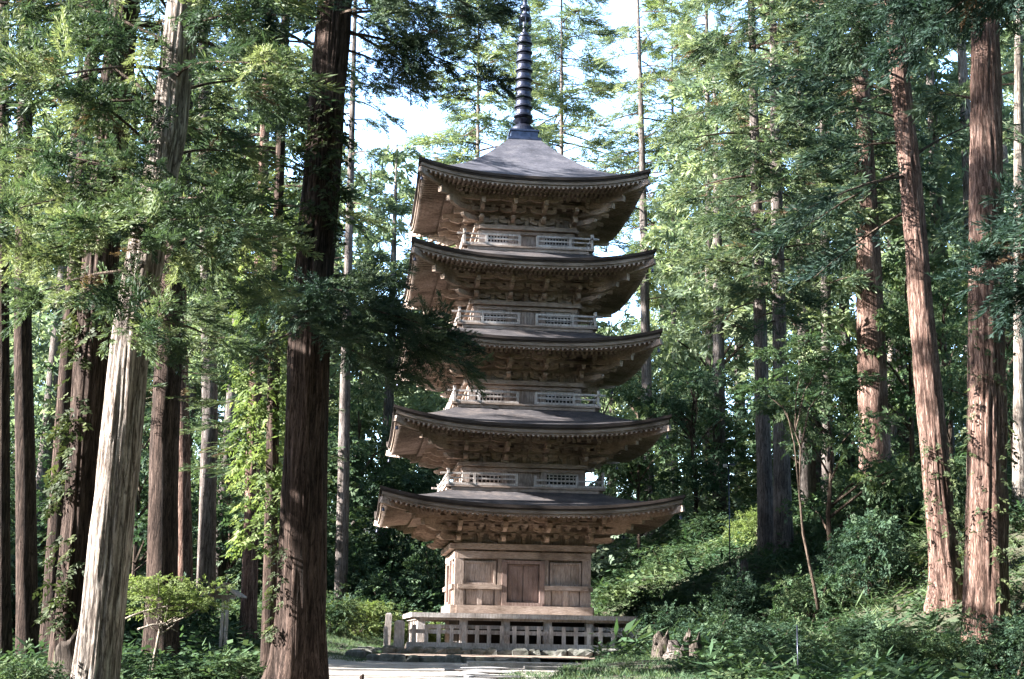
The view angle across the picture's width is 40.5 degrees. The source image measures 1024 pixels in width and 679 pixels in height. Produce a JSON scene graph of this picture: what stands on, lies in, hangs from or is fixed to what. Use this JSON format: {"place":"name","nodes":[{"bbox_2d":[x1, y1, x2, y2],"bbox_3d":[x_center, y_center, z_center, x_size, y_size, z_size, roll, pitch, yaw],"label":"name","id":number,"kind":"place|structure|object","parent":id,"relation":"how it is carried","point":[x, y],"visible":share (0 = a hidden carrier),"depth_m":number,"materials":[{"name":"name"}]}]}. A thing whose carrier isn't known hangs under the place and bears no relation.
{"place":"outdoors","nodes":[
{"label":"outdoors","id":0,"kind":"place"},
{"bbox_2d":[328,655,558,678],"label":"gravel path","id":1,"kind":"structure","parent":0,"point":[340,669],"depth_m":31.86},
{"bbox_2d":[434,672,488,675],"bbox_3d":[-1.024,6.929,28.747,1.084,0.082,1.420,-1,-12,8],"label":"flagstone","id":2,"kind":"object","parent":1,"relation":"on","point":[457,673],"visible":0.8,"depth_m":28.28,"materials":[{"name":"grey stone"}]},
{"bbox_2d":[462,670,514,673],"bbox_3d":[-0.503,7.254,30.257,1.309,0.083,1.278,1,-12,0],"label":"flagstone","id":3,"kind":"object","parent":1,"relation":"on","point":[493,671],"visible":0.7,"depth_m":29.79,"materials":[{"name":"grey stone"}]},
{"bbox_2d":[464,675,520,678],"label":"flagstone","id":4,"kind":"object","parent":1,"relation":"on","point":[494,676],"visible":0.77,"depth_m":26.94,"materials":[{"name":"grey stone"}]},
{"bbox_2d":[467,661,587,669],"bbox_3d":[0.607,8.335,35.445,3.605,0.150,2.863,1,-12,0],"label":"stone step","id":5,"kind":"object","parent":1,"relation":"on","point":[542,665],"visible":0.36,"depth_m":35.08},
{"bbox_2d":[377,653,594,658],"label":"earth terrace","id":6,"kind":"structure","parent":0,"point":[542,657],"depth_m":42.08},
{"bbox_2d":[9,0,1012,513],"label":"sky","id":7,"kind":"structure","parent":0,"point":[624,11],"materials":[{"name":"white"}]},
{"bbox_2d":[18,456,1023,678],"bbox_3d":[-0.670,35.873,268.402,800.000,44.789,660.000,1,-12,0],"label":"ground","id":8,"kind":"structure","parent":0,"point":[955,616],"depth_m":40.92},
{"bbox_2d":[0,0,12,661],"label":"cedar tree","id":9,"kind":"object","parent":8,"relation":"on","point":[6,642],"visible":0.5,"depth_m":24.93,"materials":[{"name":"brown plant"}]},
{"bbox_2d":[14,0,39,661],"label":"cedar tree","id":10,"kind":"object","parent":8,"relation":"on","point":[27,627],"visible":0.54,"depth_m":26.85,"materials":[{"name":"brown plant"}]},
{"bbox_2d":[11,569,43,644],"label":"shrub","id":11,"kind":"object","parent":8,"relation":"on","point":[13,587],"visible":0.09,"depth_m":32.89,"materials":[{"name":"green plant"}]},
{"bbox_2d":[0,638,70,678],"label":"shrub","id":12,"kind":"object","parent":8,"relation":"on","point":[33,671],"visible":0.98,"depth_m":16.09,"materials":[{"name":"green plant"}]},
{"bbox_2d":[10,0,108,653],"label":"cedar tree","id":13,"kind":"object","parent":8,"relation":"on","point":[55,519],"visible":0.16,"depth_m":29.98,"materials":[{"name":"brown plant"}]},
{"bbox_2d":[50,629,77,678],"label":"tree stump","id":14,"kind":"object","parent":8,"relation":"on","point":[64,650],"visible":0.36,"depth_m":17.00,"materials":[{"name":"wood"}]},
{"bbox_2d":[12,582,145,646],"bbox_3d":[-10.158,6.533,33.175,3.469,2.596,3.116,12,-16,-42],"label":"shrub","id":15,"kind":"object","parent":8,"relation":"on","point":[128,629],"visible":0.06,"depth_m":33.19,"materials":[{"name":"green plant"}]},
{"bbox_2d":[40,407,220,596],"bbox_3d":[-15.355,6.970,58.049,6.367,8.957,6.944,-6,-14,29],"label":"broadleaf tree","id":16,"kind":"object","parent":8,"relation":"on","point":[141,493],"visible":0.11,"depth_m":57.53,"materials":[{"name":"green plant"}]},
{"bbox_2d":[124,602,205,643],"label":"shrub","id":17,"kind":"object","parent":8,"relation":"on","point":[180,625],"visible":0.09,"depth_m":35.28,"materials":[{"name":"green plant"}]},
{"bbox_2d":[0,0,333,678],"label":"cedar tree","id":18,"kind":"object","parent":8,"relation":"on","point":[131,309],"visible":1,"depth_m":16.69,"materials":[{"name":"green plant"}]},
{"bbox_2d":[0,0,344,676],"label":"cedar tree","id":19,"kind":"object","parent":8,"relation":"on","point":[85,412],"visible":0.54,"depth_m":19.65,"materials":[{"name":"green plant"}]},
{"bbox_2d":[125,572,236,670],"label":"maple sapling","id":20,"kind":"object","parent":8,"relation":"on","point":[157,589],"visible":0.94,"depth_m":24.37,"materials":[{"name":"green plant"}]},
{"bbox_2d":[76,0,289,619],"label":"cedar tree","id":21,"kind":"object","parent":8,"relation":"on","point":[185,558],"visible":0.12,"depth_m":41.96,"materials":[{"name":"red plant"}]},
{"bbox_2d":[118,49,260,660],"bbox_3d":[-7.828,-8.937,33.806,8.092,33.373,7.782,1,-12,0],"label":"cedar tree","id":22,"kind":"object","parent":8,"relation":"on","point":[162,540],"visible":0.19,"depth_m":31.06,"materials":[{"name":"green plant"}]},
{"bbox_2d":[142,572,239,636],"bbox_3d":[-8.929,7.597,39.175,3.288,2.134,2.802,1,-12,0],"label":"shrub","id":23,"kind":"object","parent":8,"relation":"on","point":[208,613],"visible":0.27,"depth_m":38.87,"materials":[{"name":"green plant"}]},
{"bbox_2d":[121,644,267,678],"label":"shrub","id":24,"kind":"object","parent":8,"relation":"on","point":[206,666],"visible":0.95,"depth_m":19.10,"materials":[{"name":"green plant"}]},
{"bbox_2d":[103,0,308,624],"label":"cedar tree","id":25,"kind":"object","parent":8,"relation":"on","point":[206,557],"visible":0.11,"depth_m":43.80,"materials":[{"name":"grey plant"}]},
{"bbox_2d":[204,582,246,649],"bbox_3d":[-7.301,7.185,35.248,0.920,1.990,0.900,1,-12,0],"label":"roofed post","id":26,"kind":"object","parent":8,"relation":"on","point":[223,627],"visible":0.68,"depth_m":35.21,"materials":[{"name":"grey wood"}]},
{"bbox_2d":[197,652,266,678],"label":"shrub","id":27,"kind":"object","parent":8,"relation":"on","point":[256,675],"visible":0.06,"depth_m":22.09,"materials":[{"name":"green plant"}]},
{"bbox_2d":[191,416,281,594],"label":"broadleaf tree","id":28,"kind":"object","parent":8,"relation":"on","point":[196,484],"visible":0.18,"depth_m":61.12,"materials":[{"name":"green plant"}]},
{"bbox_2d":[151,0,357,644],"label":"cedar tree","id":29,"kind":"object","parent":8,"relation":"on","point":[249,590],"visible":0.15,"depth_m":40.01,"materials":[{"name":"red plant"}]},
{"bbox_2d":[142,0,410,673],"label":"cedar tree","id":30,"kind":"object","parent":8,"relation":"on","point":[269,415],"visible":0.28,"depth_m":27.04,"materials":[{"name":"green plant"}]},
{"bbox_2d":[217,403,378,554],"bbox_3d":[-9.709,7.641,63.615,7.150,9.824,7.386,10,-15,-38],"label":"broadleaf tree","id":31,"kind":"object","parent":8,"relation":"on","point":[354,452],"visible":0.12,"depth_m":63.48,"materials":[{"name":"green plant"}]},
{"bbox_2d":[286,0,407,601],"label":"cedar tree","id":32,"kind":"object","parent":8,"relation":"on","point":[342,541],"visible":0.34,"depth_m":59.37,"materials":[{"name":"grey plant"}]},
{"bbox_2d":[326,590,367,637],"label":"shrub","id":33,"kind":"object","parent":8,"relation":"on","point":[340,613],"visible":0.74,"depth_m":48.46,"materials":[{"name":"green plant"}]},
{"bbox_2d":[326,530,383,613],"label":"shrub","id":34,"kind":"object","parent":8,"relation":"on","point":[360,560],"visible":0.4,"depth_m":58.35,"materials":[{"name":"green plant"}]},
{"bbox_2d":[343,646,375,657],"bbox_3d":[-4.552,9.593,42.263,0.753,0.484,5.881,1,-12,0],"label":"rock","id":35,"kind":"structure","parent":8,"relation":"on","point":[360,652],"depth_m":39.52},
{"bbox_2d":[281,375,443,541],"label":"broadleaf tree","id":36,"kind":"object","parent":8,"relation":"on","point":[361,413],"visible":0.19,"depth_m":73.88,"materials":[{"name":"green plant"}]},
{"bbox_2d":[326,593,401,640],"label":"shrub","id":37,"kind":"object","parent":8,"relation":"on","point":[373,618],"visible":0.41,"depth_m":51.81,"materials":[{"name":"green plant"}]},
{"bbox_2d":[197,0,534,678],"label":"cedar tree","id":38,"kind":"object","parent":8,"relation":"on","point":[315,334],"visible":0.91,"depth_m":22.38,"materials":[{"name":"green plant"}]},
{"bbox_2d":[327,341,449,518],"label":"broadleaf tree","id":39,"kind":"object","parent":8,"relation":"on","point":[420,396],"visible":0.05,"depth_m":86.67,"materials":[{"name":"green plant"}]},
{"bbox_2d":[354,527,428,620],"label":"shrub","id":40,"kind":"object","parent":8,"relation":"on","point":[395,546],"visible":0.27,"depth_m":65.73,"materials":[{"name":"green plant"}]},
{"bbox_2d":[339,555,444,642],"bbox_3d":[-4.729,10.773,56.267,4.466,4.268,5.503,6,-13,-24],"label":"shrub","id":41,"kind":"object","parent":8,"relation":"on","point":[388,594],"visible":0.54,"depth_m":56.34,"materials":[{"name":"green plant"}]},
{"bbox_2d":[349,459,452,585],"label":"broadleaf tree","id":42,"kind":"object","parent":8,"relation":"on","point":[407,480],"visible":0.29,"depth_m":66.44,"materials":[{"name":"green plant"}]},
{"bbox_2d":[383,610,444,646],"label":"shrub","id":43,"kind":"object","parent":8,"relation":"on","point":[431,639],"visible":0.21,"depth_m":52.62,"materials":[{"name":"green plant"}]},
{"bbox_2d":[398,541,445,637],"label":"shrub","id":44,"kind":"object","parent":8,"relation":"on","point":[439,565],"visible":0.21,"depth_m":62.08,"materials":[{"name":"green plant"}]},
{"bbox_2d":[365,654,540,662],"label":"stone kerb","id":45,"kind":"structure","parent":8,"relation":"on","point":[417,658],"depth_m":38.99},
{"bbox_2d":[375,0,569,327],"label":"cedar tree","id":46,"kind":"object","parent":8,"relation":"on","point":[473,134],"visible":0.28,"depth_m":91.71,"materials":[{"name":"green plant"}]},
{"bbox_2d":[248,623,705,678],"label":"short grass","id":47,"kind":"structure","parent":8,"relation":"on","point":[587,672],"depth_m":26.67,"materials":[{"name":"green plant"}]},
{"bbox_2d":[373,645,616,656],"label":"stone kerb","id":48,"kind":"structure","parent":8,"relation":"on","point":[391,649],"depth_m":43.83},
{"bbox_2d":[10,303,1012,620],"bbox_3d":[2.254,5.424,74.584,69.374,21.966,36.420,3,-12,-7],"label":"understorey","id":49,"kind":"object","parent":8,"relation":"on","point":[742,485],"visible":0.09,"depth_m":63.68,"materials":[{"name":"green plant"}]},
{"bbox_2d":[0,434,1023,678],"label":"ground cover","id":50,"kind":"object","parent":8,"relation":"on","point":[726,662],"visible":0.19,"depth_m":38.67,"materials":[{"name":"green plant"}]},
{"bbox_2d":[9,0,1023,619],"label":"cedar forest","id":51,"kind":"object","parent":8,"relation":"on","point":[949,172],"visible":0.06,"depth_m":72.57,"materials":[{"name":"plant"}]},
{"bbox_2d":[9,10,1023,594],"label":"forest trunks","id":52,"kind":"object","parent":8,"relation":"on","point":[809,478],"visible":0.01,"depth_m":68.19,"materials":[{"name":"grey wood"}]},
{"bbox_2d":[483,0,654,311],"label":"cedar tree","id":53,"kind":"object","parent":8,"relation":"on","point":[597,89],"visible":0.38,"depth_m":100.20,"materials":[{"name":"green plant"}]},
{"bbox_2d":[581,378,659,576],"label":"broadleaf tree","id":54,"kind":"object","parent":8,"relation":"on","point":[633,389],"visible":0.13,"depth_m":68.08,"materials":[{"name":"green plant"}]},
{"bbox_2d":[574,0,709,542],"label":"cedar tree","id":55,"kind":"object","parent":8,"relation":"on","point":[644,294],"visible":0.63,"depth_m":78.96,"materials":[{"name":"green plant"}]},
{"bbox_2d":[593,398,694,562],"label":"broadleaf tree","id":56,"kind":"object","parent":8,"relation":"on","point":[613,474],"visible":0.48,"depth_m":65.78,"materials":[{"name":"green plant"}]},
{"bbox_2d":[583,305,730,496],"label":"broadleaf tree","id":57,"kind":"object","parent":8,"relation":"on","point":[630,331],"visible":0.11,"depth_m":85.04,"materials":[{"name":"green plant"}]},
{"bbox_2d":[627,589,691,650],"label":"shrub","id":58,"kind":"object","parent":8,"relation":"on","point":[660,621],"visible":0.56,"depth_m":44.85,"materials":[{"name":"green plant"}]},
{"bbox_2d":[651,630,669,658],"bbox_3d":[3.341,6.803,30.776,0.537,0.770,0.581,-8,-15,36],"label":"tree stump","id":59,"kind":"object","parent":8,"relation":"on","point":[660,641],"visible":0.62,"depth_m":30.67,"materials":[{"name":"wood"}]},
{"bbox_2d":[608,577,716,623],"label":"shrub","id":60,"kind":"object","parent":8,"relation":"on","point":[644,598],"visible":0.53,"depth_m":50.04,"materials":[{"name":"green plant"}]},
{"bbox_2d":[631,540,698,573],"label":"shrub","id":61,"kind":"object","parent":8,"relation":"on","point":[680,552],"visible":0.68,"depth_m":59.16,"materials":[{"name":"green plant"}]},
{"bbox_2d":[620,0,719,492],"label":"cedar tree","id":62,"kind":"object","parent":8,"relation":"on","point":[655,151],"visible":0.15,"depth_m":96.89,"materials":[{"name":"needle"},{"name":"twig bark"},{"name":"grey bark"}]},
{"bbox_2d":[662,640,688,660],"bbox_3d":[3.598,6.818,30.283,0.767,0.543,0.768,1,-12,0],"label":"tree stump","id":63,"kind":"object","parent":8,"relation":"on","point":[671,647],"visible":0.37,"depth_m":30.18,"materials":[{"name":"brown wood"}]},
{"bbox_2d":[621,358,755,533],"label":"broadleaf tree","id":64,"kind":"object","parent":8,"relation":"on","point":[703,383],"visible":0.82,"depth_m":68.71,"materials":[{"name":"green plant"}]},
{"bbox_2d":[689,633,701,659],"bbox_3d":[3.905,6.580,29.509,0.425,0.746,0.355,1,-12,0],"label":"tree stump","id":65,"kind":"object","parent":8,"relation":"on","point":[693,646],"visible":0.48,"depth_m":29.40,"materials":[{"name":"wood"}]},
{"bbox_2d":[646,0,762,508],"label":"cedar tree","id":66,"kind":"object","parent":8,"relation":"on","point":[680,32],"visible":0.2,"depth_m":84.47,"materials":[{"name":"green plant"}]},
{"bbox_2d":[668,507,740,543],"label":"shrub","id":67,"kind":"object","parent":8,"relation":"on","point":[707,525],"visible":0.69,"depth_m":62.91,"materials":[{"name":"green plant"}]},
{"bbox_2d":[668,607,748,650],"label":"shrub","id":68,"kind":"object","parent":8,"relation":"on","point":[711,626],"visible":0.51,"depth_m":35.96,"materials":[{"name":"green plant"}]},
{"bbox_2d":[631,268,797,457],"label":"broadleaf tree","id":69,"kind":"object","parent":8,"relation":"on","point":[684,353],"visible":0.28,"depth_m":78.89,"materials":[{"name":"green plant"}]},
{"bbox_2d":[674,559,781,635],"bbox_3d":[6.887,8.521,44.287,3.526,3.013,2.940,1,-12,0],"label":"shrub","id":70,"kind":"object","parent":8,"relation":"on","point":[738,605],"visible":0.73,"depth_m":43.96,"materials":[{"name":"green plant"}]},
{"bbox_2d":[723,463,734,587],"bbox_3d":[7.798,6.948,49.671,0.420,5.030,0.120,1,-12,0],"label":"metal pole","id":71,"kind":"object","parent":8,"relation":"on","point":[726,465],"visible":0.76,"depth_m":49.86,"materials":[{"name":"grey metal"}]},
{"bbox_2d":[737,559,748,592],"bbox_3d":[8.212,8.527,49.356,0.578,1.462,0.586,-8,-15,38],"label":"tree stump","id":72,"kind":"object","parent":8,"relation":"on","point":[744,562],"visible":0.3,"depth_m":49.25,"materials":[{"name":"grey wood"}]},
{"bbox_2d":[647,0,847,555],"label":"cedar tree","id":73,"kind":"object","parent":8,"relation":"on","point":[718,41],"visible":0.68,"depth_m":57.05,"materials":[{"name":"green plant"}]},
{"bbox_2d":[718,504,794,547],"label":"shrub","id":74,"kind":"object","parent":8,"relation":"on","point":[748,515],"visible":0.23,"depth_m":57.19,"materials":[{"name":"green plant"}]},
{"bbox_2d":[726,613,812,645],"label":"shrub","id":75,"kind":"object","parent":8,"relation":"on","point":[758,626],"visible":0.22,"depth_m":36.82,"materials":[{"name":"green plant"}]},
{"bbox_2d":[691,0,864,554],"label":"cedar tree","id":76,"kind":"object","parent":8,"relation":"on","point":[781,467],"visible":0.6,"depth_m":55.51,"materials":[{"name":"green plant"}]},
{"bbox_2d":[724,625,838,663],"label":"shrub","id":77,"kind":"object","parent":8,"relation":"on","point":[770,639],"visible":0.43,"depth_m":29.34,"materials":[{"name":"green plant"}]},
{"bbox_2d":[760,564,850,631],"bbox_3d":[8.687,7.774,41.329,2.760,2.240,2.525,1,-12,0],"label":"shrub","id":78,"kind":"object","parent":8,"relation":"on","point":[803,597],"visible":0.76,"depth_m":41.11,"materials":[{"name":"green plant"}]},
{"bbox_2d":[734,325,888,609],"bbox_3d":[8.696,3.656,40.099,4.524,8.144,2.345,1,-12,0],"label":"bent sapling","id":79,"kind":"object","parent":8,"relation":"on","point":[790,356],"visible":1,"depth_m":40.60,"materials":[{"name":"green plant"}]},
{"bbox_2d":[727,287,895,463],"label":"broadleaf tree","id":80,"kind":"object","parent":8,"relation":"on","point":[752,443],"visible":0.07,"depth_m":66.50,"materials":[{"name":"green plant"}]},
{"bbox_2d":[774,624,851,660],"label":"shrub","id":81,"kind":"object","parent":8,"relation":"on","point":[812,637],"visible":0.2,"depth_m":32.08,"materials":[{"name":"green plant"}]},
{"bbox_2d":[758,0,902,500],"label":"cedar tree","id":82,"kind":"object","parent":8,"relation":"on","point":[859,279],"visible":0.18,"depth_m":63.47,"materials":[{"name":"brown plant"}]},
{"bbox_2d":[746,363,922,575],"bbox_3d":[10.794,4.386,45.874,5.345,7.679,6.028,9,-15,-35],"label":"broadleaf tree","id":83,"kind":"object","parent":8,"relation":"on","point":[778,414],"visible":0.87,"depth_m":45.73,"materials":[{"name":"green plant"}]},
{"bbox_2d":[810,603,893,655],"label":"shrub","id":84,"kind":"object","parent":8,"relation":"on","point":[842,623],"visible":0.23,"depth_m":35.76,"materials":[{"name":"green plant"}]},
{"bbox_2d":[796,456,919,544],"bbox_3d":[12.482,6.027,49.969,4.600,3.825,3.939,10,-15,-35],"label":"shrub","id":85,"kind":"object","parent":8,"relation":"on","point":[841,517],"visible":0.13,"depth_m":49.49,"materials":[{"name":"green plant"}]},
{"bbox_2d":[791,0,942,482],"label":"cedar tree","id":86,"kind":"object","parent":8,"relation":"on","point":[871,336],"visible":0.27,"depth_m":63.76,"materials":[{"name":"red plant"}]},
{"bbox_2d":[813,489,925,602],"bbox_3d":[10.635,6.313,41.473,3.186,3.750,4.019,1,-12,0],"label":"shrub","id":87,"kind":"object","parent":8,"relation":"on","point":[859,556],"visible":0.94,"depth_m":40.92,"materials":[{"name":"green plant"}]},
{"bbox_2d":[834,617,908,649],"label":"shrub","id":88,"kind":"object","parent":8,"relation":"on","point":[857,634],"visible":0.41,"depth_m":35.00,"materials":[{"name":"green plant"}]},
{"bbox_2d":[739,0,1023,612],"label":"cedar tree","id":89,"kind":"object","parent":8,"relation":"on","point":[945,578],"visible":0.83,"depth_m":39.37,"materials":[{"name":"red plant"}]},
{"bbox_2d":[843,450,924,533],"bbox_3d":[13.386,5.392,48.096,3.742,3.515,3.037,-10,-16,42],"label":"shrub","id":90,"kind":"object","parent":8,"relation":"on","point":[911,507],"visible":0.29,"depth_m":47.79,"materials":[{"name":"green plant"}]},
{"bbox_2d":[841,7,950,464],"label":"cedar tree","id":91,"kind":"object","parent":8,"relation":"on","point":[893,428],"visible":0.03,"depth_m":76.36,"materials":[{"name":"brown plant"}]},
{"bbox_2d":[832,248,966,470],"bbox_3d":[18.287,1.377,65.687,7.200,11.349,8.340,1,-12,0],"label":"broadleaf tree","id":92,"kind":"object","parent":8,"relation":"on","point":[906,360],"visible":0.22,"depth_m":64.60,"materials":[{"name":"green plant"}]},
{"bbox_2d":[854,618,944,669],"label":"shrub","id":93,"kind":"object","parent":8,"relation":"on","point":[903,646],"visible":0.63,"depth_m":29.83,"materials":[{"name":"green plant"}]},
{"bbox_2d":[805,0,1023,342],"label":"cedar tree","id":94,"kind":"object","parent":8,"relation":"on","point":[984,249],"visible":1,"depth_m":16.50,"materials":[{"name":"green plant"}]},
{"bbox_2d":[880,621,973,657],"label":"shrub","id":95,"kind":"object","parent":8,"relation":"on","point":[921,627],"visible":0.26,"depth_m":33.26,"materials":[{"name":"green plant"}]},
{"bbox_2d":[870,258,1012,467],"bbox_3d":[18.515,1.378,59.201,5.959,9.824,6.155,11,-16,-40],"label":"broadleaf tree","id":96,"kind":"object","parent":8,"relation":"on","point":[899,330],"visible":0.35,"depth_m":59.22,"materials":[{"name":"green plant"}]},
{"bbox_2d":[919,452,966,541],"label":"shrub","id":97,"kind":"object","parent":8,"relation":"on","point":[963,484],"visible":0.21,"depth_m":43.34,"materials":[{"name":"green plant"}]},
{"bbox_2d":[913,623,1005,677],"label":"shrub","id":98,"kind":"object","parent":8,"relation":"on","point":[947,653],"visible":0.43,"depth_m":29.25,"materials":[{"name":"green plant"}]},
{"bbox_2d":[899,2,1023,645],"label":"cedar tree","id":99,"kind":"object","parent":8,"relation":"on","point":[986,584],"visible":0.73,"depth_m":34.24,"materials":[{"name":"red plant"}]},
{"bbox_2d":[913,276,1012,464],"bbox_3d":[17.140,1.357,48.888,5.897,8.776,5.229,-2,-12,16],"label":"broadleaf tree","id":100,"kind":"object","parent":8,"relation":"on","point":[947,372],"visible":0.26,"depth_m":48.90,"materials":[{"name":"green plant"}]},
{"bbox_2d":[934,4,1023,514],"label":"cedar tree","id":101,"kind":"object","parent":8,"relation":"on","point":[1018,347],"visible":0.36,"depth_m":45.64,"materials":[{"name":"brown plant"}]},
{"bbox_2d":[943,601,1023,678],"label":"shrub","id":102,"kind":"object","parent":8,"relation":"on","point":[1007,643],"visible":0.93,"depth_m":28.32,"materials":[{"name":"green plant"}]},
{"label":"pagoda ground","id":103,"kind":"structure","parent":0,"visible":0},
{"bbox_2d":[383,613,391,646],"bbox_3d":[-4.052,9.592,45.197,0.250,1.374,0.100,2,-12,-6],"label":"fence post","id":104,"kind":"object","parent":103,"relation":"on","point":[388,620],"visible":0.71,"depth_m":45.22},
{"bbox_2d":[393,620,404,646],"bbox_3d":[-3.608,9.530,44.285,0.349,1.134,0.100,2,-12,-6],"label":"fence post","id":105,"kind":"object","parent":103,"relation":"on","point":[399,629],"visible":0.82,"depth_m":44.27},
{"bbox_2d":[406,624,643,653],"bbox_3d":[0.446,9.680,44.864,7.700,0.823,0.200,2,-12,-6],"label":"picket fence","id":106,"kind":"object","parent":103,"relation":"on","point":[539,633],"visible":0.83,"depth_m":44.77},
{"bbox_2d":[374,0,684,646],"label":"pagoda","id":107,"kind":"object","parent":103,"relation":"on","point":[517,520],"visible":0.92,"depth_m":48.05,"materials":[{"name":"brown wood"}]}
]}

